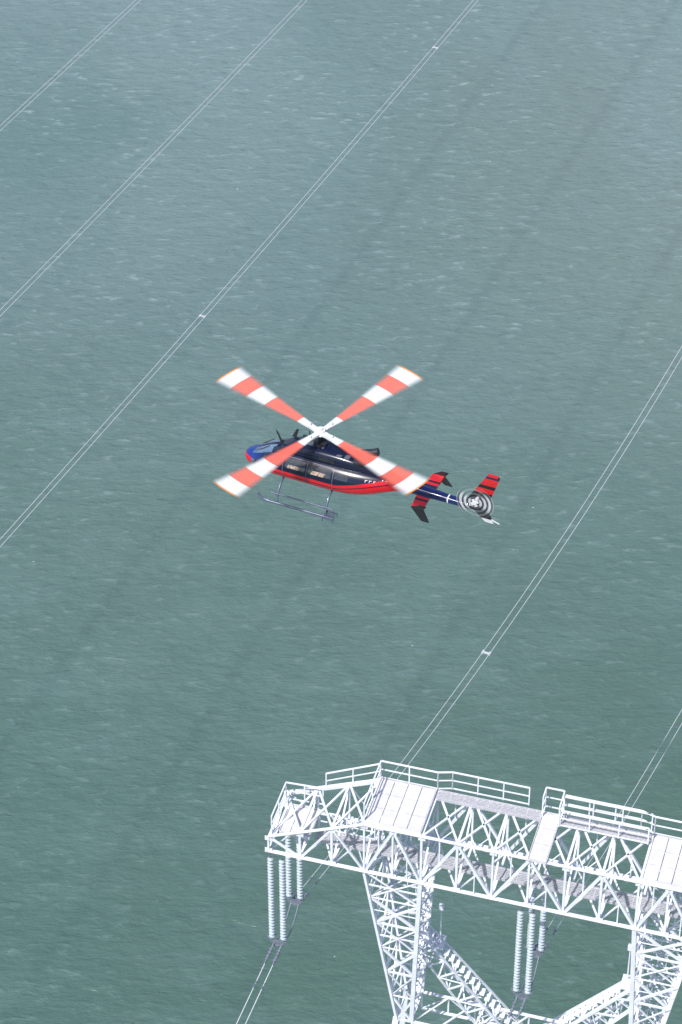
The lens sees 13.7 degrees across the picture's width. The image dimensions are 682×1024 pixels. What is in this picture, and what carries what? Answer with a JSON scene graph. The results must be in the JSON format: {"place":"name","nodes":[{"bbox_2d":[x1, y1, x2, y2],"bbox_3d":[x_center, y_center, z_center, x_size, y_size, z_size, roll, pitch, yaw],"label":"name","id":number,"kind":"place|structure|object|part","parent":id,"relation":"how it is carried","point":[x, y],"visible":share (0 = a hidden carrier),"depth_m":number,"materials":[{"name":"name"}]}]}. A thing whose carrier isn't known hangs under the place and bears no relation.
{"place":"outdoors","nodes":[
{"label":"outdoors","id":0,"kind":"place"},
{"bbox_2d":[0,0,681,1023],"bbox_3d":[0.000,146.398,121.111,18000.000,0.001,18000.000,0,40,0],"label":"water","id":1,"kind":"structure","parent":0,"point":[480,234],"depth_m":302.25,"materials":[{"name":"teal liquid"}]},
{"bbox_2d":[252,760,681,1023],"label":"transmission tower","id":2,"kind":"structure","parent":1,"relation":"in","point":[668,866],"depth_m":130.81,"materials":[{"name":"white metal"}]},
{"bbox_2d":[0,0,140,130],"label":"power line","id":3,"kind":"object","parent":2,"relation":"attached to","point":[69,66],"visible":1,"depth_m":271.02,"materials":[{"name":"metal"}]},
{"bbox_2d":[0,0,303,315],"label":"power line","id":4,"kind":"object","parent":2,"relation":"attached to","point":[149,163],"visible":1,"depth_m":253.82,"materials":[{"name":"metal"}]},
{"bbox_2d":[0,1,477,546],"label":"power line","id":5,"kind":"object","parent":2,"relation":"attached to","point":[228,283],"visible":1,"depth_m":232.64,"materials":[{"name":"metal"}]},
{"bbox_2d":[236,963,272,1023],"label":"power line","id":6,"kind":"object","parent":2,"relation":"attached to","point":[257,997],"visible":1,"depth_m":134.40,"materials":[{"name":"metal"}]},
{"bbox_2d":[277,903,298,941],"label":"jumper cable","id":7,"kind":"object","parent":2,"relation":"attached to","point":[293,920],"visible":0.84,"depth_m":137.69,"materials":[{"name":"metal"}]},
{"bbox_2d":[303,346,681,891],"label":"power line","id":8,"kind":"object","parent":2,"relation":"attached to","point":[484,652],"visible":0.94,"depth_m":164.64,"materials":[{"name":"metal"}]},
{"bbox_2d":[519,957,538,992],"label":"jumper cable","id":9,"kind":"object","parent":2,"relation":"attached to","point":[533,976],"visible":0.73,"depth_m":134.92,"materials":[{"name":"metal"}]},
{"bbox_2d":[546,710,681,943],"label":"power line","id":10,"kind":"object","parent":2,"relation":"attached to","point":[629,811],"visible":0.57,"depth_m":149.09,"materials":[{"name":"metal"}]},
{"bbox_2d":[215,366,499,524],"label":"helicopter","id":11,"kind":"object","parent":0,"point":[332,463],"visible":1,"depth_m":116.53,"materials":[{"name":"multicoloured metal"}]},
{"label":"windows and doors","id":12,"kind":"part","parent":11,"relation":"part of","materials":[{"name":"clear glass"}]}
]}

